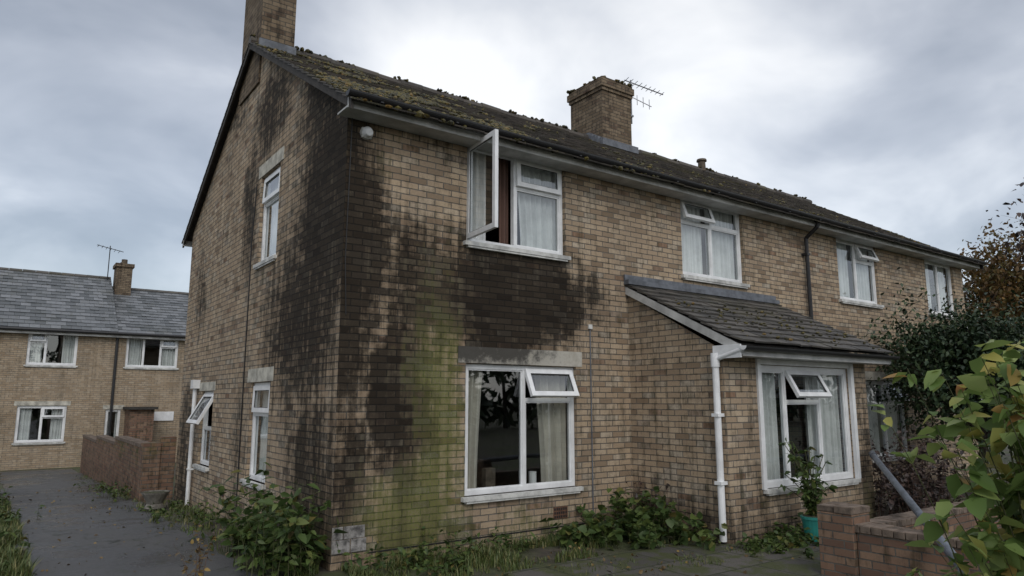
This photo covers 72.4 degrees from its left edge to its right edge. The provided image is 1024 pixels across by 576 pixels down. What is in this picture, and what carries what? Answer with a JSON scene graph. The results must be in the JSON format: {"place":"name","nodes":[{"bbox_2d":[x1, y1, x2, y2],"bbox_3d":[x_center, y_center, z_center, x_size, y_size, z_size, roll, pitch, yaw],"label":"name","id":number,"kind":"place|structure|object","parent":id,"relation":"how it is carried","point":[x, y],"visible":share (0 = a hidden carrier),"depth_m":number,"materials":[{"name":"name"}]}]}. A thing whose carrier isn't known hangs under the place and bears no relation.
{"place":"outdoors","nodes":[
{"label":"outdoors","id":0,"kind":"place"},
{"bbox_2d":[0,498,43,575],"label":"grass","id":1,"kind":"structure","parent":0,"point":[19,559],"depth_m":7.25,"materials":[{"name":"green plant"}]},
{"bbox_2d":[0,469,257,575],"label":"asphalt path","id":2,"kind":"structure","parent":0,"point":[111,548],"depth_m":8.98,"materials":[{"name":"grey asphalt"}]},
{"bbox_2d":[73,479,243,542],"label":"weeds","id":3,"kind":"object","parent":2,"relation":"on","point":[157,515],"visible":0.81,"depth_m":10.23,"materials":[{"name":"green plant"}]},
{"bbox_2d":[174,524,221,575],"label":"dock weed","id":4,"kind":"object","parent":2,"relation":"on","point":[200,573],"visible":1,"depth_m":6.51,"materials":[{"name":"green plant"}]},
{"bbox_2d":[8,489,815,575],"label":"leaf litter","id":5,"kind":"object","parent":2,"relation":"on","point":[640,571],"visible":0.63,"depth_m":7.73,"materials":[{"name":"brown plant"}]},
{"bbox_2d":[136,436,176,501],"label":"garden wall pier","id":6,"kind":"structure","parent":0,"point":[156,465],"depth_m":13.22,"materials":[{"name":"brown brick"}]},
{"bbox_2d":[360,527,612,575],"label":"grass","id":7,"kind":"structure","parent":0,"point":[485,555],"depth_m":7.38,"materials":[{"name":"green plant"}]},
{"bbox_2d":[0,408,1018,575],"bbox_3d":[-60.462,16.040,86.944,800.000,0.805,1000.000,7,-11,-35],"label":"ground","id":8,"kind":"structure","parent":0,"point":[624,545],"depth_m":8.01,"materials":[{"name":"green plant"}]},
{"bbox_2d":[0,486,44,575],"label":"weeds","id":9,"kind":"object","parent":8,"relation":"on","point":[7,520],"visible":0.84,"depth_m":9.44,"materials":[{"name":"green plant"}]},
{"bbox_2d":[16,335,161,442],"bbox_3d":[-18.244,4.580,28.850,18.600,5.030,7.180,7,-11,-35],"label":"interior","id":10,"kind":"object","parent":8,"relation":"on","point":[55,347],"visible":0.02,"depth_m":28.54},
{"bbox_2d":[29,334,75,362],"bbox_3d":[-16.925,2.226,25.783,1.457,1.250,0.064,7,-11,-35],"label":"curtain","id":11,"kind":"object","parent":10,"relation":"hanging from","point":[35,354],"visible":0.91,"depth_m":25.95,"materials":[{"name":"white fabric"}]},
{"bbox_2d":[127,339,174,365],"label":"curtain","id":12,"kind":"object","parent":10,"relation":"hanging from","point":[135,349],"visible":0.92,"depth_m":27.47,"materials":[{"name":"white fabric"}]},
{"bbox_2d":[0,283,184,470],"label":"walls","id":13,"kind":"structure","parent":8,"relation":"on","point":[84,387],"depth_m":25.91,"materials":[{"name":"yellow brick"}]},
{"bbox_2d":[11,406,66,444],"bbox_3d":[-16.937,4.925,25.152,1.600,1.371,0.180,7,-11,-35],"label":"window","id":14,"kind":"structure","parent":13,"relation":"attached to","point":[39,441],"depth_m":25.20,"materials":[{"name":"white plastic"}]},
{"bbox_2d":[17,408,62,439],"bbox_3d":[-17.025,4.905,25.279,1.410,1.300,0.069,7,-11,-35],"label":"curtain","id":15,"kind":"object","parent":13,"relation":"hanging from","point":[25,423],"visible":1,"depth_m":25.11,"materials":[{"name":"white fabric"}]},
{"bbox_2d":[14,401,70,405],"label":"lintel","id":16,"kind":"structure","parent":13,"relation":"attached to","point":[33,403],"depth_m":25.20,"materials":[{"name":"paint"}]},
{"bbox_2d":[23,334,78,367],"bbox_3d":[-16.836,2.246,25.655,1.650,1.321,0.180,7,-11,-35],"label":"window","id":17,"kind":"structure","parent":13,"relation":"attached to","point":[44,364],"depth_m":25.51,"materials":[{"name":"white plastic"}]},
{"bbox_2d":[0,326,185,435],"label":"fascia gutter downpipe","id":18,"kind":"object","parent":13,"relation":"attached to","point":[46,331],"visible":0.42,"depth_m":26.36,"materials":[{"name":"paint"}]},
{"bbox_2d":[0,267,188,334],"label":"roof","id":19,"kind":"structure","parent":13,"relation":"on","point":[44,299],"depth_m":27.93,"materials":[{"name":"grey stone"}]},
{"bbox_2d":[98,245,122,279],"bbox_3d":[-17.410,-0.989,30.215,1.008,1.700,0.600,7,-11,-35],"label":"tv aerial","id":20,"kind":"object","parent":19,"relation":"attached to","point":[110,248],"visible":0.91,"depth_m":30.23,"materials":[{"name":"grey metal"}]},
{"bbox_2d":[112,259,134,306],"bbox_3d":[-16.919,-0.163,30.380,0.720,2.120,1.020,7,-11,-35],"label":"chimney","id":21,"kind":"object","parent":19,"relation":"on","point":[122,279],"visible":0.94,"depth_m":30.06,"materials":[{"name":"brick"}]},
{"bbox_2d":[106,412,117,437],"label":"curtain","id":22,"kind":"object","parent":13,"relation":"hanging from","point":[116,413],"visible":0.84,"depth_m":26.61,"materials":[{"name":"white fabric"}]},
{"bbox_2d":[104,409,120,435],"bbox_3d":[-15.114,5.232,26.439,0.600,1.271,0.180,7,-11,-35],"label":"window","id":23,"kind":"structure","parent":13,"relation":"attached to","point":[118,420],"depth_m":26.54,"materials":[{"name":"white plastic"}]},
{"bbox_2d":[103,405,123,408],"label":"lintel","id":24,"kind":"structure","parent":13,"relation":"attached to","point":[114,406],"depth_m":26.54,"materials":[{"name":"paint"}]},
{"bbox_2d":[123,338,178,369],"bbox_3d":[-14.162,2.576,27.562,1.950,1.271,0.180,7,-11,-35],"label":"window","id":25,"kind":"structure","parent":13,"relation":"attached to","point":[154,367],"depth_m":27.60,"materials":[{"name":"white plastic"}]},
{"bbox_2d":[80,435,147,498],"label":"garden wall","id":26,"kind":"structure","parent":8,"relation":"on","point":[110,459],"depth_m":16.33,"materials":[{"name":"brick"}]},
{"bbox_2d":[123,406,173,441],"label":"outhouse","id":27,"kind":"structure","parent":8,"relation":"on","point":[138,422],"depth_m":25.92,"materials":[{"name":"brick"}]},
{"bbox_2d":[141,490,169,510],"bbox_3d":[-5.918,3.532,11.600,0.438,0.310,0.438,7,-11,-35],"label":"stone planter","id":28,"kind":"object","parent":8,"relation":"on","point":[157,497],"visible":0.94,"depth_m":11.49,"materials":[{"name":"stone"}]},
{"bbox_2d":[132,496,377,575],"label":"grass","id":29,"kind":"structure","parent":8,"relation":"on","point":[355,568],"depth_m":7.94,"materials":[{"name":"green plant"}]},
{"bbox_2d":[198,462,347,575],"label":"weeds","id":30,"kind":"object","parent":8,"relation":"on","point":[256,534],"visible":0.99,"depth_m":6.97,"materials":[{"name":"green plant"}]},
{"bbox_2d":[234,474,315,530],"bbox_3d":[-2.397,2.276,7.304,0.924,1.215,0.537,5,-10,-29],"label":"tall weed stalk","id":31,"kind":"object","parent":8,"relation":"on","point":[296,516],"visible":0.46,"depth_m":7.31,"materials":[{"name":"green plant"}]},
{"bbox_2d":[336,525,538,575],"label":"weeds","id":32,"kind":"object","parent":8,"relation":"on","point":[452,564],"visible":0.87,"depth_m":7.09,"materials":[{"name":"green plant"}]},
{"bbox_2d":[76,475,810,575],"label":"grass","id":33,"kind":"structure","parent":8,"relation":"on","point":[578,566],"depth_m":7.45,"materials":[{"name":"green plant"}]},
{"bbox_2d":[174,56,978,571],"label":"walls","id":34,"kind":"structure","parent":8,"relation":"on","point":[380,318],"depth_m":8.75,"materials":[{"name":"brick"}]},
{"bbox_2d":[185,380,200,504],"bbox_3d":[-5.598,2.689,12.219,0.119,2.150,0.200,7,-11,-35],"label":"waste pipe","id":35,"kind":"object","parent":34,"relation":"attached to","point":[195,385],"visible":0.77,"depth_m":12.20,"materials":[{"name":"white plastic"}]},
{"bbox_2d":[186,391,213,472],"bbox_3d":[-5.199,2.385,11.716,0.353,1.301,0.950,7,-11,-35],"label":"window frame","id":36,"kind":"object","parent":34,"relation":"attached to","point":[207,395],"depth_m":11.96,"materials":[{"name":"white plastic"}]},
{"bbox_2d":[199,381,215,390],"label":"lintel","id":37,"kind":"structure","parent":34,"relation":"attached to","point":[207,386],"depth_m":11.84,"materials":[{"name":"paint"}]},
{"bbox_2d":[240,382,269,490],"bbox_3d":[-3.390,1.965,9.402,0.180,1.381,0.980,7,-11,-35],"label":"window gable","id":38,"kind":"structure","parent":34,"relation":"attached to","point":[257,410],"depth_m":9.66,"materials":[{"name":"white plastic"}]},
{"bbox_2d":[247,366,273,382],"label":"lintel","id":39,"kind":"structure","parent":34,"relation":"attached to","point":[261,374],"depth_m":9.47,"materials":[{"name":"paint"}]},
{"bbox_2d":[259,391,268,475],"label":"curtain","id":40,"kind":"object","parent":34,"relation":"hanging from","point":[263,439],"visible":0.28,"depth_m":9.68,"materials":[{"name":"white fabric"}]},
{"bbox_2d":[253,166,280,269],"bbox_3d":[-3.414,-0.995,9.927,0.160,1.391,0.970,7,-11,-35],"label":"window gable","id":41,"kind":"structure","parent":34,"relation":"attached to","point":[269,199],"depth_m":10.17,"materials":[{"name":"white plastic"}]},
{"bbox_2d":[239,0,296,105],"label":"chimney gable","id":42,"kind":"structure","parent":34,"relation":"on","point":[273,20],"depth_m":11.31,"materials":[{"name":"brick"}]},
{"bbox_2d":[259,146,284,178],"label":"lintel","id":43,"kind":"structure","parent":34,"relation":"attached to","point":[273,161],"depth_m":9.98,"materials":[{"name":"paint"}]},
{"bbox_2d":[268,176,278,256],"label":"curtain","id":44,"kind":"object","parent":34,"relation":"hanging from","point":[273,229],"visible":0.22,"depth_m":10.23,"materials":[{"name":"white fabric"}]},
{"bbox_2d":[331,524,365,554],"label":"patched blocks","id":45,"kind":"structure","parent":34,"relation":"attached to","point":[357,532],"depth_m":7.18,"materials":[{"name":"grey concrete"}]},
{"bbox_2d":[360,126,372,139],"bbox_3d":[-1.612,-1.744,7.837,0.149,0.149,0.117,7,-11,-35],"label":"bulkhead sensor","id":46,"kind":"object","parent":34,"relation":"attached to","point":[366,132],"visible":1,"depth_m":7.81,"materials":[{"name":"white plastic"}]},
{"bbox_2d":[221,487,567,518],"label":"air bricks","id":47,"kind":"object","parent":34,"relation":"attached to","point":[560,512],"visible":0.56,"depth_m":8.80,"materials":[{"name":"brown ceramic"}]},
{"bbox_2d":[235,118,593,515],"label":"wall cables","id":48,"kind":"object","parent":34,"relation":"attached to","point":[590,326],"depth_m":9.41,"materials":[{"name":"black plastic"}]},
{"bbox_2d":[367,518,618,553],"bbox_3d":[0.072,2.930,8.395,3.880,0.015,0.005,7,-11,-35],"label":"damp course","id":49,"kind":"object","parent":34,"relation":"attached to","point":[473,538],"visible":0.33,"depth_m":8.05,"materials":[{"name":"black plastic"}]},
{"bbox_2d":[472,152,555,250],"bbox_3d":[-0.024,-1.096,9.198,1.507,1.270,0.069,7,-11,-35],"label":"curtain","id":50,"kind":"object","parent":34,"relation":"hanging from","point":[537,217],"visible":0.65,"depth_m":9.31,"materials":[{"name":"white fabric"}]},
{"bbox_2d":[463,129,570,261],"bbox_3d":[0.237,-1.113,8.836,1.670,1.341,0.768,7,-11,-35],"label":"window bedroom","id":51,"kind":"object","parent":34,"relation":"attached to","point":[519,185],"depth_m":9.02,"materials":[{"name":"white plastic"}]},
{"bbox_2d":[467,370,566,488],"bbox_3d":[0.045,1.746,8.794,1.651,1.530,0.067,7,-11,-35],"label":"curtain","id":52,"kind":"object","parent":34,"relation":"hanging from","point":[552,427],"visible":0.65,"depth_m":9.05,"materials":[{"name":"white fabric"}]},
{"bbox_2d":[458,346,581,366],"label":"lintel","id":53,"kind":"structure","parent":34,"relation":"attached to","point":[472,354],"depth_m":8.72,"materials":[{"name":"grey concrete"}]},
{"bbox_2d":[461,364,583,503],"bbox_3d":[0.151,1.762,8.644,1.820,1.601,0.238,7,-11,-35],"label":"window frame","id":54,"kind":"object","parent":34,"relation":"attached to","point":[570,393],"depth_m":8.73,"materials":[{"name":"white plastic"}]},
{"bbox_2d":[183,97,979,269],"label":"fascia and soffit","id":55,"kind":"structure","parent":34,"relation":"attached to","point":[381,116],"depth_m":9.83,"materials":[{"name":"paint"}]},
{"bbox_2d":[182,42,983,269],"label":"verge and underlay","id":56,"kind":"object","parent":34,"relation":"on","point":[231,110],"visible":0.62,"depth_m":11.90,"materials":[{"name":"black"}]},
{"bbox_2d":[181,42,985,265],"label":"roof tiles","id":57,"kind":"object","parent":56,"relation":"on","point":[572,141],"visible":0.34,"depth_m":12.71,"materials":[{"name":"grey tile"}]},
{"bbox_2d":[259,37,295,54],"bbox_3d":[-4.003,-4.734,11.678,0.580,2.140,0.965,7,-11,-35],"label":"chimney flashing","id":58,"kind":"object","parent":57,"relation":"on","point":[276,45],"visible":0.57,"depth_m":11.13,"materials":[{"name":"grey metal"}]},
{"bbox_2d":[248,36,811,202],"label":"ridge tiles","id":59,"kind":"object","parent":57,"relation":"on","point":[436,92],"visible":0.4,"depth_m":14.04,"materials":[{"name":"grey tile"}]},
{"bbox_2d":[696,158,706,170],"bbox_3d":[4.798,-3.097,17.703,0.258,0.310,0.258,7,-11,-35],"label":"ridge vent","id":60,"kind":"object","parent":59,"relation":"on","point":[701,162],"visible":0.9,"depth_m":17.63,"materials":[{"name":"ceramic"}]},
{"bbox_2d":[250,34,928,245],"bbox_3d":[3.483,-2.296,13.941,15.972,2.690,4.446,7,-11,-35],"label":"roof moss","id":61,"kind":"object","parent":57,"relation":"on","point":[404,95],"visible":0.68,"depth_m":10.31,"materials":[{"name":"green plant"}]},
{"bbox_2d":[567,76,633,144],"bbox_3d":[2.019,-3.593,15.901,1.000,1.920,1.170,7,-11,-35],"label":"chimney","id":62,"kind":"object","parent":57,"relation":"on","point":[600,106],"visible":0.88,"depth_m":15.55,"materials":[{"name":"brick"}]},
{"bbox_2d":[566,75,631,93],"bbox_3d":[2.008,-4.552,16.043,1.082,0.096,1.232,7,-11,-35],"label":"chimney moss","id":63,"kind":"object","parent":62,"relation":"on","point":[593,78],"visible":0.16,"depth_m":15.75,"materials":[{"name":"green plant"}]},
{"bbox_2d":[624,77,663,123],"bbox_3d":[3.033,-4.231,16.125,1.000,1.050,0.322,4,-10,-22],"label":"tv aerial","id":64,"kind":"object","parent":62,"relation":"attached to","point":[630,82],"visible":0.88,"depth_m":16.06,"materials":[{"name":"metal"}]},
{"bbox_2d":[586,133,638,153],"bbox_3d":[2.165,-3.840,15.720,1.100,1.710,0.725,7,-11,-35],"label":"chimney flashing","id":65,"kind":"object","parent":57,"relation":"on","point":[613,143],"visible":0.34,"depth_m":15.25,"materials":[{"name":"grey metal"}]},
{"bbox_2d":[345,88,986,319],"bbox_3d":[4.680,1.056,11.806,16.070,4.845,0.431,7,-11,-35],"label":"gutter and downpipe","id":66,"kind":"object","parent":34,"relation":"attached to","point":[438,115],"visible":0.86,"depth_m":10.11,"materials":[{"name":"black plastic"}]},
{"bbox_2d":[680,205,734,278],"bbox_3d":[3.153,-0.733,11.466,1.488,1.270,0.068,7,-11,-35],"label":"curtain","id":67,"kind":"object","parent":34,"relation":"hanging from","point":[722,254],"visible":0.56,"depth_m":11.54,"materials":[{"name":"white fabric"}]},
{"bbox_2d":[680,200,749,288],"bbox_3d":[3.244,-0.714,11.336,1.650,1.341,0.192,7,-11,-35],"label":"window landing","id":68,"kind":"object","parent":34,"relation":"attached to","point":[708,219],"depth_m":11.35,"materials":[{"name":"white plastic"}]},
{"bbox_2d":[836,242,869,300],"bbox_3d":[6.778,-0.298,14.054,1.410,1.230,0.067,7,-11,-35],"label":"curtain","id":69,"kind":"object","parent":34,"relation":"hanging from","point":[863,282],"visible":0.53,"depth_m":14.05,"materials":[{"name":"white fabric"}]},
{"bbox_2d":[836,238,883,308],"bbox_3d":[6.874,-0.280,13.917,1.600,1.301,0.210,7,-11,-35],"label":"window frame","id":70,"kind":"object","parent":34,"relation":"attached to","point":[871,257],"depth_m":14.02,"materials":[{"name":"white plastic"}]},
{"bbox_2d":[865,371,892,380],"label":"lintel","id":71,"kind":"structure","parent":34,"relation":"attached to","point":[873,375],"depth_m":13.76,"materials":[{"name":"paint"}]},
{"bbox_2d":[866,384,899,452],"bbox_3d":[7.343,2.606,14.007,1.504,1.480,0.068,7,-11,-35],"label":"curtain","id":72,"kind":"object","parent":34,"relation":"hanging from","point":[872,415],"visible":0.34,"depth_m":13.95,"materials":[{"name":"grey fabric"}]},
{"bbox_2d":[924,263,946,311],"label":"curtain","id":73,"kind":"object","parent":34,"relation":"hanging from","point":[941,284],"visible":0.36,"depth_m":16.32,"materials":[{"name":"white fabric"}]},
{"bbox_2d":[924,260,953,319],"bbox_3d":[9.781,0.055,16.013,1.500,1.301,0.180,7,-11,-35],"label":"window end","id":74,"kind":"structure","parent":34,"relation":"attached to","point":[948,277],"depth_m":16.11,"materials":[{"name":"white plastic"}]},
{"bbox_2d":[256,155,931,485],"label":"interior partitions","id":75,"kind":"object","parent":8,"relation":"on","point":[498,442],"depth_m":11.66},
{"bbox_2d":[476,459,535,487],"bbox_3d":[-1.424,2.287,9.830,3.000,1.810,3.500,7,-11,-35],"label":"sitting room furniture","id":76,"kind":"object","parent":75,"relation":"on","point":[485,477],"visible":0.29,"depth_m":8.61,"materials":[{"name":"brown plastic"}]},
{"bbox_2d":[540,486,727,550],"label":"weeds","id":77,"kind":"object","parent":8,"relation":"on","point":[641,526],"visible":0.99,"depth_m":8.37,"materials":[{"name":"green plant"}]},
{"bbox_2d":[503,505,927,575],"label":"paved yard","id":78,"kind":"structure","parent":8,"relation":"on","point":[738,563],"depth_m":7.22,"materials":[{"name":"grey concrete"}]},
{"bbox_2d":[778,438,838,541],"bbox_3d":[3.634,2.447,8.589,0.831,1.221,0.638,7,-11,-35],"label":"potted plant","id":79,"kind":"object","parent":78,"relation":"on","point":[811,498],"visible":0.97,"depth_m":8.50,"materials":[{"name":"green plant"}]},
{"bbox_2d":[869,423,970,516],"bbox_3d":[5.776,2.687,10.434,2.596,1.391,1.911,14,-16,-56],"label":"purple shrub","id":80,"kind":"object","parent":78,"relation":"on","point":[896,500],"visible":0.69,"depth_m":10.15,"materials":[{"name":"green plant"}]},
{"bbox_2d":[735,512,818,558],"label":"weeds","id":81,"kind":"object","parent":8,"relation":"on","point":[801,539],"visible":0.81,"depth_m":8.07,"materials":[{"name":"green plant"}]},
{"bbox_2d":[817,501,1001,575],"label":"brick wall","id":82,"kind":"structure","parent":8,"relation":"on","point":[855,540],"depth_m":6.60,"materials":[{"name":"brown brick"}]},
{"bbox_2d":[868,451,969,571],"bbox_3d":[4.260,2.228,7.630,0.095,0.545,5.330,-3,-10,21],"label":"loose drainpipe","id":83,"kind":"object","parent":82,"relation":"attached to","point":[908,499],"visible":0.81,"depth_m":7.31,"materials":[{"name":"grey plastic"}]},
{"bbox_2d":[859,267,1023,472],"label":"evergreen tree","id":84,"kind":"object","parent":8,"relation":"on","point":[948,351],"visible":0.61,"depth_m":12.36,"materials":[{"name":"green plant"}]},
{"bbox_2d":[868,339,1023,575],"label":"laurel shrub","id":85,"kind":"object","parent":8,"relation":"on","point":[1001,550],"visible":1,"depth_m":3.35,"materials":[{"name":"green plant"}]},
{"bbox_2d":[958,215,1023,348],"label":"autumn tree","id":86,"kind":"object","parent":8,"relation":"on","point":[995,279],"visible":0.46,"depth_m":19.38,"materials":[{"name":"orange plant"}]},
{"bbox_2d":[986,177,1023,283],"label":"autumn tree","id":87,"kind":"object","parent":8,"relation":"on","point":[1020,243],"visible":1,"depth_m":10.54,"materials":[{"name":"brown plant"}]},
{"bbox_2d":[0,0,1023,307],"label":"sky","id":88,"kind":"structure","parent":0,"point":[905,118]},
{"bbox_2d":[628,296,875,543],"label":"porch walls","id":89,"kind":"structure","parent":0,"point":[672,419],"depth_m":9.03,"materials":[{"name":"beige brick"}]},
{"bbox_2d":[710,348,744,541],"bbox_3d":[2.607,1.846,8.303,0.120,2.278,0.472,7,-11,-35],"label":"porch downpipe","id":90,"kind":"object","parent":89,"relation":"attached to","point":[717,415],"visible":0.97,"depth_m":8.41,"materials":[{"name":"white plastic"}]},
{"bbox_2d":[624,274,890,364],"bbox_3d":[3.625,0.483,10.205,3.640,1.270,1.897,7,-11,-35],"label":"porch fascia flashing","id":91,"kind":"object","parent":89,"relation":"attached to","point":[728,345],"visible":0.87,"depth_m":9.59,"materials":[{"name":"white plastic"}]},
{"bbox_2d":[739,345,899,359],"bbox_3d":[4.218,0.874,9.322,3.690,0.050,0.100,7,-11,-35],"label":"porch gutter","id":92,"kind":"object","parent":91,"relation":"attached to","point":[784,350],"visible":1,"depth_m":9.07,"materials":[{"name":"plastic"}]},
{"bbox_2d":[625,284,893,352],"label":"porch roof tiles","id":93,"kind":"object","parent":89,"relation":"on","point":[713,304],"visible":0.94,"depth_m":9.91,"materials":[{"name":"grey tile"}]},
{"bbox_2d":[671,299,879,349],"bbox_3d":[3.763,0.520,9.926,3.208,0.657,1.320,7,-11,-35],"label":"porch moss","id":94,"kind":"object","parent":93,"relation":"on","point":[752,323],"visible":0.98,"depth_m":9.87,"materials":[{"name":"green plant"}]},
{"bbox_2d":[762,373,842,479],"bbox_3d":[3.934,1.863,9.587,2.035,1.550,0.069,7,-11,-35],"label":"curtain","id":95,"kind":"object","parent":89,"relation":"hanging from","point":[831,431],"visible":0.52,"depth_m":9.76,"materials":[{"name":"white fabric"}]},
{"bbox_2d":[755,358,860,489],"bbox_3d":[4.041,1.782,9.459,2.270,1.670,0.049,7,-11,-35],"label":"porch window surround","id":96,"kind":"object","parent":89,"relation":"attached to","point":[852,401],"visible":0.86,"depth_m":9.52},
{"bbox_2d":[761,365,860,495],"bbox_3d":[4.049,1.877,9.423,2.220,1.621,0.274,7,-11,-35],"label":"porch window","id":97,"kind":"structure","parent":89,"relation":"in","point":[788,372],"depth_m":9.57,"materials":[{"name":"white plastic"}]},
{"bbox_2d":[865,380,909,462],"bbox_3d":[7.444,2.623,13.864,1.700,1.551,0.220,7,-11,-35],"label":"window frame","id":98,"kind":"structure","parent":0,"point":[902,413],"depth_m":13.98,"materials":[{"name":"white plastic"}]}
]}

